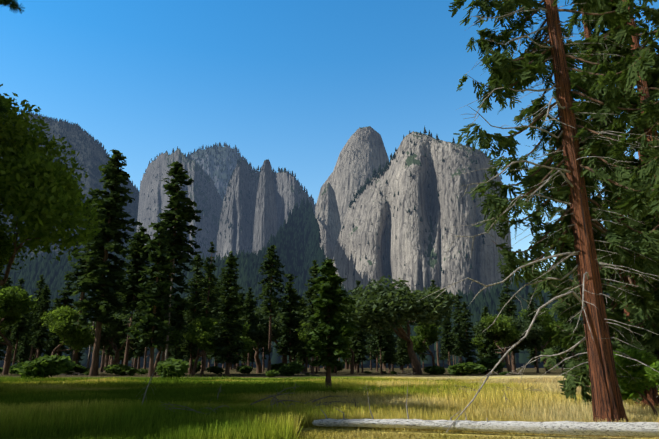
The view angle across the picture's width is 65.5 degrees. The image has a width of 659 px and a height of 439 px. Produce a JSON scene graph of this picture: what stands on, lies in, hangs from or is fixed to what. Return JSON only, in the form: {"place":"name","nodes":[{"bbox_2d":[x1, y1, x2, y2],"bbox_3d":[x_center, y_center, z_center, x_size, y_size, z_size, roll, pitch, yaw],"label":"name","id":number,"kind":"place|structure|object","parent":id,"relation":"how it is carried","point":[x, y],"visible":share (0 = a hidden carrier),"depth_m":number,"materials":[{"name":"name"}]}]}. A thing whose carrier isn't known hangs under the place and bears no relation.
{"place":"outdoors","nodes":[
{"label":"outdoors","id":0,"kind":"place"},
{"bbox_2d":[0,0,24,13],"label":"pine bough","id":1,"kind":"object","parent":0,"point":[13,4],"visible":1,"depth_m":10.69,"materials":[{"name":"green plant"}]},
{"bbox_2d":[0,116,138,261],"bbox_3d":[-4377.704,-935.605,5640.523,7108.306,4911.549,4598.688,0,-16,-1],"label":"ridge","id":2,"kind":"structure","parent":0,"point":[103,160],"depth_m":4160.04,"materials":[{"name":"stone"}]},
{"bbox_2d":[0,112,138,262],"bbox_3d":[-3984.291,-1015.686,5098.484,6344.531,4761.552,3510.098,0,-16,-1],"label":"ridge forest","id":3,"kind":"object","parent":2,"relation":"on","point":[67,123],"visible":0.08,"depth_m":4350.75,"materials":[{"name":"green plant"}]},
{"bbox_2d":[0,206,310,367],"bbox_3d":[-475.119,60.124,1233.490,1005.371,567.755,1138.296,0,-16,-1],"label":"talus slope","id":4,"kind":"structure","parent":0,"point":[147,366],"depth_m":626.34,"materials":[{"name":"grey stone"}]},
{"bbox_2d":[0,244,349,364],"bbox_3d":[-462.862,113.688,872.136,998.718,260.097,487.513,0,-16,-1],"label":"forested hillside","id":5,"kind":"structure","parent":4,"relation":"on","point":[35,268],"depth_m":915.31,"materials":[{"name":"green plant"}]},
{"bbox_2d":[246,197,326,290],"bbox_3d":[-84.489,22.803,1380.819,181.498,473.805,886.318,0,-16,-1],"label":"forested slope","id":6,"kind":"structure","parent":4,"relation":"on","point":[297,231],"depth_m":1218.36,"materials":[{"name":"green plant"}]},
{"bbox_2d":[0,368,658,438],"bbox_3d":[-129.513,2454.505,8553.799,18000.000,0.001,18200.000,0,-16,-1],"label":"meadow ground","id":7,"kind":"structure","parent":0,"point":[344,373],"depth_m":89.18,"materials":[{"name":"green plant"}]},
{"bbox_2d":[0,218,27,292],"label":"broadleaf tree","id":8,"kind":"object","parent":7,"relation":"on","point":[7,247],"visible":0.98,"depth_m":39.71,"materials":[{"name":"green plant"}]},
{"bbox_2d":[0,278,29,367],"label":"tree","id":9,"kind":"object","parent":7,"relation":"on","point":[8,331],"visible":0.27,"depth_m":213.10,"materials":[{"name":"green plant"}]},
{"bbox_2d":[0,286,39,374],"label":"broadleaf tree","id":10,"kind":"object","parent":7,"relation":"on","point":[13,306],"visible":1,"depth_m":109.58,"materials":[{"name":"green plant"}]},
{"bbox_2d":[11,292,31,364],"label":"tree","id":11,"kind":"object","parent":7,"relation":"on","point":[21,328],"visible":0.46,"depth_m":121.52,"materials":[{"name":"green plant"}]},
{"bbox_2d":[15,319,31,363],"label":"tree","id":12,"kind":"object","parent":7,"relation":"on","point":[23,353],"visible":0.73,"depth_m":253.01,"materials":[{"name":"green plant"}]},
{"bbox_2d":[24,274,45,360],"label":"tree","id":13,"kind":"object","parent":7,"relation":"on","point":[41,284],"visible":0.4,"depth_m":220.37,"materials":[{"name":"green plant"}]},
{"bbox_2d":[20,285,51,360],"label":"tree","id":14,"kind":"object","parent":7,"relation":"on","point":[33,353],"visible":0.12,"depth_m":297.36,"materials":[{"name":"green plant"}]},
{"bbox_2d":[29,284,54,357],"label":"tree","id":15,"kind":"object","parent":7,"relation":"on","point":[39,343],"visible":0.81,"depth_m":128.08,"materials":[{"name":"green plant"}]},
{"bbox_2d":[13,354,76,378],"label":"edge bush","id":16,"kind":"object","parent":7,"relation":"on","point":[44,366],"visible":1,"depth_m":69.12,"materials":[{"name":"green plant"}]},
{"bbox_2d":[0,84,104,285],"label":"broadleaf tree","id":17,"kind":"object","parent":7,"relation":"on","point":[42,196],"visible":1,"depth_m":36.49,"materials":[{"name":"green plant"}]},
{"bbox_2d":[42,272,74,355],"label":"tree","id":18,"kind":"object","parent":7,"relation":"on","point":[65,300],"visible":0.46,"depth_m":117.36,"materials":[{"name":"green plant"}]},
{"bbox_2d":[39,306,94,355],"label":"broadleaf tree","id":19,"kind":"object","parent":7,"relation":"on","point":[63,319],"visible":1,"depth_m":102.33,"materials":[{"name":"green plant"}]},
{"bbox_2d":[63,364,89,374],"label":"edge bush","id":20,"kind":"object","parent":7,"relation":"on","point":[77,368],"visible":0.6,"depth_m":103.68,"materials":[{"name":"green plant"}]},
{"bbox_2d":[64,191,108,363],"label":"tree","id":21,"kind":"object","parent":7,"relation":"on","point":[77,272],"visible":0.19,"depth_m":110.60,"materials":[{"name":"green plant"}]},
{"bbox_2d":[69,149,142,375],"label":"tree","id":22,"kind":"object","parent":7,"relation":"on","point":[100,285],"visible":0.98,"depth_m":99.99,"materials":[{"name":"green plant"}]},
{"bbox_2d":[91,284,121,366],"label":"tree","id":23,"kind":"object","parent":7,"relation":"on","point":[108,351],"visible":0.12,"depth_m":160.44,"materials":[{"name":"green plant"}]},
{"bbox_2d":[100,280,123,371],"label":"tree","id":24,"kind":"object","parent":7,"relation":"on","point":[104,352],"depth_m":152.93,"materials":[{"name":"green plant"}]},
{"bbox_2d":[88,311,140,364],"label":"oak","id":25,"kind":"object","parent":7,"relation":"on","point":[110,334],"visible":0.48,"depth_m":129.36,"materials":[{"name":"green wood"}]},
{"bbox_2d":[110,275,130,364],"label":"tree","id":26,"kind":"object","parent":7,"relation":"on","point":[119,345],"visible":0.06,"depth_m":249.62,"materials":[{"name":"green plant"}]},
{"bbox_2d":[103,363,138,375],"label":"edge bush","id":27,"kind":"object","parent":7,"relation":"on","point":[121,369],"visible":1,"depth_m":94.97,"materials":[{"name":"green plant"}]},
{"bbox_2d":[116,226,150,364],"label":"tree","id":28,"kind":"object","parent":7,"relation":"on","point":[138,255],"visible":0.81,"depth_m":117.24,"materials":[{"name":"green plant"}]},
{"bbox_2d":[121,307,148,369],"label":"tree","id":29,"kind":"object","parent":7,"relation":"on","point":[136,352],"visible":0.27,"depth_m":206.77,"materials":[{"name":"green plant"}]},
{"bbox_2d":[118,220,179,376],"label":"tree","id":30,"kind":"object","parent":7,"relation":"on","point":[157,297],"visible":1,"depth_m":90.31,"materials":[{"name":"green plant"}]},
{"bbox_2d":[128,309,183,374],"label":"broadleaf tree","id":31,"kind":"object","parent":7,"relation":"on","point":[172,337],"visible":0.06,"depth_m":101.65,"materials":[{"name":"green plant"}]},
{"bbox_2d":[135,161,202,360],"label":"tree","id":32,"kind":"object","parent":7,"relation":"on","point":[177,213],"visible":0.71,"depth_m":107.85,"materials":[{"name":"green plant"}]},
{"bbox_2d":[165,262,173,359],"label":"conifer tree","id":33,"kind":"object","parent":7,"relation":"on","point":[167,338],"visible":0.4,"depth_m":93.10,"materials":[{"name":"brown wood"}]},
{"bbox_2d":[155,358,189,378],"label":"edge bush","id":34,"kind":"object","parent":7,"relation":"on","point":[171,367],"visible":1,"depth_m":70.83,"materials":[{"name":"green plant"}]},
{"bbox_2d":[171,320,182,359],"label":"tree","id":35,"kind":"object","parent":7,"relation":"on","point":[176,349],"visible":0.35,"depth_m":170.96,"materials":[{"name":"green plant"}]},
{"bbox_2d":[168,310,187,359],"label":"tree","id":36,"kind":"object","parent":7,"relation":"on","point":[183,353],"visible":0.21,"depth_m":204.75,"materials":[{"name":"green plant"}]},
{"bbox_2d":[136,148,222,263],"bbox_3d":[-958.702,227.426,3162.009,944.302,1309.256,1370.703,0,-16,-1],"label":"cliff","id":37,"kind":"structure","parent":7,"relation":"on","point":[209,194],"depth_m":2998.17,"materials":[{"name":"stone"}]},
{"bbox_2d":[139,151,275,258],"bbox_3d":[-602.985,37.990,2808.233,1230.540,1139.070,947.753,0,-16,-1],"label":"trees","id":38,"kind":"object","parent":37,"relation":"on","point":[203,210],"visible":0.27,"depth_m":2687.71,"materials":[{"name":"green plant"}]},
{"bbox_2d":[159,400,227,413],"bbox_3d":[-4.612,6.460,17.636,2.742,0.595,2.536,3,-16,-9],"label":"fallen branch","id":39,"kind":"object","parent":7,"relation":"on","point":[187,407],"visible":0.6,"depth_m":16.74,"materials":[{"name":"brown wood"}]},
{"bbox_2d":[179,254,208,373],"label":"tree","id":40,"kind":"object","parent":7,"relation":"on","point":[193,299],"visible":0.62,"depth_m":122.44,"materials":[{"name":"green plant"}]},
{"bbox_2d":[189,242,221,374],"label":"tree","id":41,"kind":"object","parent":7,"relation":"on","point":[206,309],"visible":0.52,"depth_m":111.54,"materials":[{"name":"green plant"}]},
{"bbox_2d":[191,264,223,370],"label":"tree","id":42,"kind":"object","parent":7,"relation":"on","point":[204,366],"visible":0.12,"depth_m":200.78,"materials":[{"name":"green plant"}]},
{"bbox_2d":[183,315,236,375],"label":"broadleaf tree","id":43,"kind":"object","parent":7,"relation":"on","point":[200,333],"visible":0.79,"depth_m":95.53,"materials":[{"name":"green plant"}]},
{"bbox_2d":[206,366,224,373],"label":"edge bush","id":44,"kind":"object","parent":7,"relation":"on","point":[216,370],"visible":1,"depth_m":118.95,"materials":[{"name":"green plant"}]},
{"bbox_2d":[191,145,255,199],"bbox_3d":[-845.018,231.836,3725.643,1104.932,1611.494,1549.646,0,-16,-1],"label":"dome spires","id":45,"kind":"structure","parent":7,"relation":"on","point":[219,183],"depth_m":3633.82,"materials":[{"name":"stone"}]},
{"bbox_2d":[188,144,250,201],"bbox_3d":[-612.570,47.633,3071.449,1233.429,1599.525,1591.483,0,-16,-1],"label":"ridge forest","id":46,"kind":"object","parent":45,"relation":"on","point":[202,155],"visible":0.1,"depth_m":3685.33,"materials":[{"name":"green plant"}]},
{"bbox_2d":[209,251,250,375],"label":"tree","id":47,"kind":"object","parent":7,"relation":"on","point":[231,321],"visible":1,"depth_m":95.22,"materials":[{"name":"green plant"}]},
{"bbox_2d":[221,159,252,256],"bbox_3d":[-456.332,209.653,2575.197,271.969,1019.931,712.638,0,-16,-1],"label":"rock spire","id":48,"kind":"structure","parent":7,"relation":"on","point":[235,215],"depth_m":2455.78,"materials":[{"name":"stone"}]},
{"bbox_2d":[224,322,257,369],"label":"broadleaf tree","id":49,"kind":"object","parent":7,"relation":"on","point":[248,346],"visible":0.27,"depth_m":112.63,"materials":[{"name":"green plant"}]},
{"bbox_2d":[236,365,251,373],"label":"edge bush","id":50,"kind":"object","parent":7,"relation":"on","point":[243,369],"visible":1,"depth_m":122.43,"materials":[{"name":"green plant"}]},
{"bbox_2d":[215,171,275,259],"bbox_3d":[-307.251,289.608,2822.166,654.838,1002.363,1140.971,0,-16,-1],"label":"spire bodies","id":51,"kind":"object","parent":7,"relation":"on","point":[252,185],"visible":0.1,"depth_m":2526.73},
{"bbox_2d":[242,287,257,373],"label":"tree","id":52,"kind":"object","parent":7,"relation":"on","point":[250,309],"visible":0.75,"depth_m":127.95,"materials":[{"name":"green plant"}]},
{"bbox_2d":[219,307,293,372],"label":"oak","id":53,"kind":"object","parent":7,"relation":"on","point":[259,331],"visible":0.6,"depth_m":127.76,"materials":[{"name":"green wood"}]},
{"bbox_2d":[253,297,272,369],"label":"tree","id":54,"kind":"object","parent":7,"relation":"on","point":[266,351],"visible":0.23,"depth_m":247.19,"materials":[{"name":"green plant"}]},
{"bbox_2d":[252,159,278,253],"bbox_3d":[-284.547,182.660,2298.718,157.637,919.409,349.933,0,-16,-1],"label":"rock spire","id":55,"kind":"structure","parent":7,"relation":"on","point":[265,222],"depth_m":2270.57,"materials":[{"name":"stone"}]},
{"bbox_2d":[253,245,288,370],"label":"tree","id":56,"kind":"object","parent":7,"relation":"on","point":[273,300],"visible":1,"depth_m":120.97,"materials":[{"name":"green plant"}]},
{"bbox_2d":[242,306,311,363],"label":"oak","id":57,"kind":"object","parent":7,"relation":"on","point":[281,316],"visible":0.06,"depth_m":144.25,"materials":[{"name":"green wood"}]},
{"bbox_2d":[274,273,304,362],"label":"tree","id":58,"kind":"object","parent":7,"relation":"on","point":[289,349],"visible":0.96,"depth_m":123.03,"materials":[{"name":"green plant"}]},
{"bbox_2d":[279,361,305,375],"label":"edge bush","id":59,"kind":"object","parent":7,"relation":"on","point":[290,369],"visible":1,"depth_m":92.33,"materials":[{"name":"green plant"}]},
{"bbox_2d":[276,171,315,229],"bbox_3d":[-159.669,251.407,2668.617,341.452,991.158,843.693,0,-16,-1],"label":"cliff","id":60,"kind":"structure","parent":7,"relation":"on","point":[290,193],"depth_m":2577.13,"materials":[{"name":"stone"}]},
{"bbox_2d":[278,167,315,205],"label":"ridge trees","id":61,"kind":"object","parent":60,"relation":"on","point":[284,170],"visible":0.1,"depth_m":2628.01,"materials":[{"name":"green plant"}]},
{"bbox_2d":[287,288,304,362],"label":"tree","id":62,"kind":"object","parent":7,"relation":"on","point":[297,306],"visible":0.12,"depth_m":145.41,"materials":[{"name":"green plant"}]},
{"bbox_2d":[292,296,311,371],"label":"tree","id":63,"kind":"object","parent":7,"relation":"on","point":[302,351],"visible":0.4,"depth_m":165.93,"materials":[{"name":"green plant"}]},
{"bbox_2d":[251,386,357,408],"bbox_3d":[-1.572,7.201,20.814,4.113,0.892,3.803,13,-21,-39],"label":"fallen branch","id":64,"kind":"object","parent":7,"relation":"on","point":[273,403],"visible":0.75,"depth_m":20.82,"materials":[{"name":"brown wood"}]},
{"bbox_2d":[297,260,322,374],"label":"tree","id":65,"kind":"object","parent":7,"relation":"on","point":[311,293],"visible":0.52,"depth_m":114.53,"materials":[{"name":"green plant"}]},
{"bbox_2d":[295,322,330,372],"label":"broadleaf tree","id":66,"kind":"object","parent":7,"relation":"on","point":[302,335],"visible":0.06,"depth_m":132.86,"materials":[{"name":"green plant"}]},
{"bbox_2d":[317,182,340,261],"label":"cliff","id":67,"kind":"structure","parent":7,"relation":"on","point":[328,219],"depth_m":1845.67,"materials":[{"name":"stone"}]},
{"bbox_2d":[301,257,356,387],"bbox_3d":[0.113,7.788,39.310,4.410,10.068,4.616,7,-17,-23],"label":"young pine","id":68,"kind":"object","parent":7,"relation":"on","point":[328,308],"visible":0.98,"depth_m":38.83,"materials":[{"name":"green plant"}]},
{"bbox_2d":[326,314,360,373],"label":"broadleaf tree","id":69,"kind":"object","parent":7,"relation":"on","point":[352,358],"visible":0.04,"depth_m":122.51,"materials":[{"name":"green plant"}]},
{"bbox_2d":[314,126,388,227],"bbox_3d":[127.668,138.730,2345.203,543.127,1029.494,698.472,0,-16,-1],"label":"dome","id":70,"kind":"structure","parent":7,"relation":"on","point":[365,160],"depth_m":2208.24,"materials":[{"name":"stone"}]},
{"bbox_2d":[346,329,370,372],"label":"tree","id":71,"kind":"object","parent":7,"relation":"on","point":[358,342],"visible":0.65,"depth_m":130.33,"materials":[{"name":"green plant"}]},
{"bbox_2d":[360,329,371,372],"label":"tree","id":72,"kind":"object","parent":7,"relation":"on","point":[366,336],"visible":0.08,"depth_m":142.60,"materials":[{"name":"green plant"}]},
{"bbox_2d":[365,329,374,369],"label":"tree","id":73,"kind":"object","parent":7,"relation":"on","point":[371,357],"visible":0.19,"depth_m":249.95,"materials":[{"name":"green plant"}]},
{"bbox_2d":[367,325,383,371],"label":"tree","id":74,"kind":"object","parent":7,"relation":"on","point":[374,351],"visible":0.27,"depth_m":172.75,"materials":[{"name":"green plant"}]},
{"bbox_2d":[372,324,387,373],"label":"tree","id":75,"kind":"object","parent":7,"relation":"on","point":[380,341],"visible":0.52,"depth_m":128.46,"materials":[{"name":"green plant"}]},
{"bbox_2d":[376,327,400,372],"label":"tree","id":76,"kind":"object","parent":7,"relation":"on","point":[387,348],"visible":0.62,"depth_m":145.21,"materials":[{"name":"green plant"}]},
{"bbox_2d":[340,275,457,373],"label":"tree","id":77,"kind":"object","parent":7,"relation":"on","point":[385,307],"visible":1,"depth_m":109.20,"materials":[{"name":"green plant"}]},
{"bbox_2d":[393,324,410,372],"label":"tree","id":78,"kind":"object","parent":7,"relation":"on","point":[401,349],"visible":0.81,"depth_m":135.16,"materials":[{"name":"green plant"}]},
{"bbox_2d":[333,131,512,297],"bbox_3d":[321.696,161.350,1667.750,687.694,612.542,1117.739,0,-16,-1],"label":"cliff","id":79,"kind":"structure","parent":7,"relation":"on","point":[407,246],"depth_m":1260.45,"materials":[{"name":"stone"}]},
{"bbox_2d":[341,131,484,290],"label":"trees","id":80,"kind":"object","parent":79,"relation":"on","point":[380,170],"visible":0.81,"depth_m":1357.59,"materials":[{"name":"green plant"}]},
{"bbox_2d":[358,125,510,232],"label":"trees","id":81,"kind":"object","parent":79,"relation":"on","point":[425,131],"visible":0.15,"depth_m":1344.83,"materials":[{"name":"green plant"}]},
{"bbox_2d":[403,322,442,365],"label":"broadleaf tree","id":82,"kind":"object","parent":7,"relation":"on","point":[424,338],"visible":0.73,"depth_m":145.33,"materials":[{"name":"green plant"}]},
{"bbox_2d":[423,365,446,374],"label":"edge bush","id":83,"kind":"object","parent":7,"relation":"on","point":[434,370],"visible":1,"depth_m":104.61,"materials":[{"name":"green plant"}]},
{"bbox_2d":[429,280,441,366],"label":"tree","id":84,"kind":"object","parent":7,"relation":"on","point":[434,286],"visible":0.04,"depth_m":193.26,"materials":[{"name":"green plant"}]},
{"bbox_2d":[439,340,447,366],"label":"tree","id":85,"kind":"object","parent":7,"relation":"on","point":[444,355],"visible":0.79,"depth_m":390.15,"materials":[{"name":"green plant"}]},
{"bbox_2d":[440,317,456,365],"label":"tree","id":86,"kind":"object","parent":7,"relation":"on","point":[447,338],"visible":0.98,"depth_m":134.58,"materials":[{"name":"green plant"}]},
{"bbox_2d":[451,294,474,362],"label":"tree","id":87,"kind":"object","parent":7,"relation":"on","point":[456,329],"visible":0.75,"depth_m":309.61,"materials":[{"name":"green plant"}]},
{"bbox_2d":[446,362,486,375],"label":"edge bush","id":88,"kind":"object","parent":7,"relation":"on","point":[463,369],"visible":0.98,"depth_m":93.19,"materials":[{"name":"green plant"}]},
{"bbox_2d":[452,302,481,362],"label":"tree","id":89,"kind":"object","parent":7,"relation":"on","point":[466,344],"visible":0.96,"depth_m":124.87,"materials":[{"name":"green plant"}]},
{"bbox_2d":[312,387,658,436],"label":"fallen log","id":90,"kind":"object","parent":7,"relation":"on","point":[643,429],"visible":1,"depth_m":12.89,"materials":[{"name":"grey wood"}]},
{"bbox_2d":[474,312,496,359],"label":"tree","id":91,"kind":"object","parent":7,"relation":"on","point":[486,352],"visible":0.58,"depth_m":130.15,"materials":[{"name":"green plant"}]},
{"bbox_2d":[473,358,505,373],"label":"edge bush","id":92,"kind":"object","parent":7,"relation":"on","point":[488,363],"visible":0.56,"depth_m":113.91,"materials":[{"name":"green plant"}]},
{"bbox_2d":[469,314,522,373],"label":"broadleaf tree","id":93,"kind":"object","parent":7,"relation":"on","point":[506,331],"visible":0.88,"depth_m":128.43,"materials":[{"name":"green plant"}]},
{"bbox_2d":[497,293,511,369],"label":"tree","id":94,"kind":"object","parent":7,"relation":"on","point":[501,303],"visible":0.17,"depth_m":227.50,"materials":[{"name":"green plant"}]},
{"bbox_2d":[471,316,546,372],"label":"oak","id":95,"kind":"object","parent":7,"relation":"on","point":[535,331],"visible":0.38,"depth_m":135.37,"materials":[{"name":"green wood"}]},
{"bbox_2d":[498,274,522,372],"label":"tree","id":96,"kind":"object","parent":7,"relation":"on","point":[507,290],"visible":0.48,"depth_m":149.17,"materials":[{"name":"green plant"}]},
{"bbox_2d":[523,292,546,372],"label":"tree","id":97,"kind":"object","parent":7,"relation":"on","point":[536,344],"visible":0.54,"depth_m":137.73,"materials":[{"name":"green plant"}]},
{"bbox_2d":[424,0,658,432],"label":"cedar tree","id":98,"kind":"object","parent":7,"relation":"on","point":[582,239],"visible":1,"depth_m":16.55,"materials":[{"name":"green plant"}]},
{"bbox_2d":[518,307,564,372],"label":"broadleaf tree","id":99,"kind":"object","parent":7,"relation":"on","point":[549,322],"visible":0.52,"depth_m":148.04,"materials":[{"name":"green plant"}]},
{"bbox_2d":[553,298,577,360],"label":"tree","id":100,"kind":"object","parent":7,"relation":"on","point":[565,348],"visible":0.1,"depth_m":174.29,"materials":[{"name":"green plant"}]},
{"bbox_2d":[554,297,583,358],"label":"tree","id":101,"kind":"object","parent":7,"relation":"on","point":[572,321],"visible":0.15,"depth_m":246.75,"materials":[{"name":"green plant"}]},
{"bbox_2d":[544,90,618,386],"bbox_3d":[20.209,0.435,41.583,6.518,25.558,7.109,-2,-16,7],"label":"cedar tree","id":102,"kind":"object","parent":7,"relation":"on","point":[567,305],"visible":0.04,"depth_m":40.62,"materials":[{"name":"green plant"}]},
{"bbox_2d":[532,0,658,407],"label":"cedar tree","id":103,"kind":"object","parent":7,"relation":"on","point":[635,314],"visible":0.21,"depth_m":23.14,"materials":[{"name":"green plant"}]},
{"bbox_2d":[551,0,658,404],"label":"cedar tree","id":104,"kind":"object","parent":7,"relation":"on","point":[648,340],"visible":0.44,"depth_m":21.65,"materials":[{"name":"green plant"}]},
{"bbox_2d":[586,347,658,417],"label":"shrub","id":105,"kind":"object","parent":7,"relation":"on","point":[632,389],"visible":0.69,"depth_m":16.28,"materials":[{"name":"green plant"}]},
{"bbox_2d":[601,19,658,332],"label":"cedar tree","id":106,"kind":"object","parent":7,"relation":"on","point":[644,25],"visible":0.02,"depth_m":32.57,"materials":[{"name":"green plant"}]},
{"bbox_2d":[644,361,658,388],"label":"shrub","id":107,"kind":"object","parent":7,"relation":"on","point":[653,375],"visible":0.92,"depth_m":14.33,"materials":[{"name":"green plant"}]},
{"bbox_2d":[0,0,658,275],"label":"sky","id":108,"kind":"structure","parent":0,"point":[287,83],"materials":[{"name":"blue"}]},
{"bbox_2d":[320,363,565,367],"bbox_3d":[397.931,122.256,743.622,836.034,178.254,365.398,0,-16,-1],"label":"bushes","id":109,"kind":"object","parent":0,"point":[446,366],"depth_m":549.95,"materials":[{"name":"green plant"}]},
{"bbox_2d":[325,264,618,364],"bbox_3d":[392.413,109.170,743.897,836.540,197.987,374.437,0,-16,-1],"label":"forested hillside","id":110,"kind":"structure","parent":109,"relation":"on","point":[480,302],"depth_m":658.06,"materials":[{"name":"green plant"}]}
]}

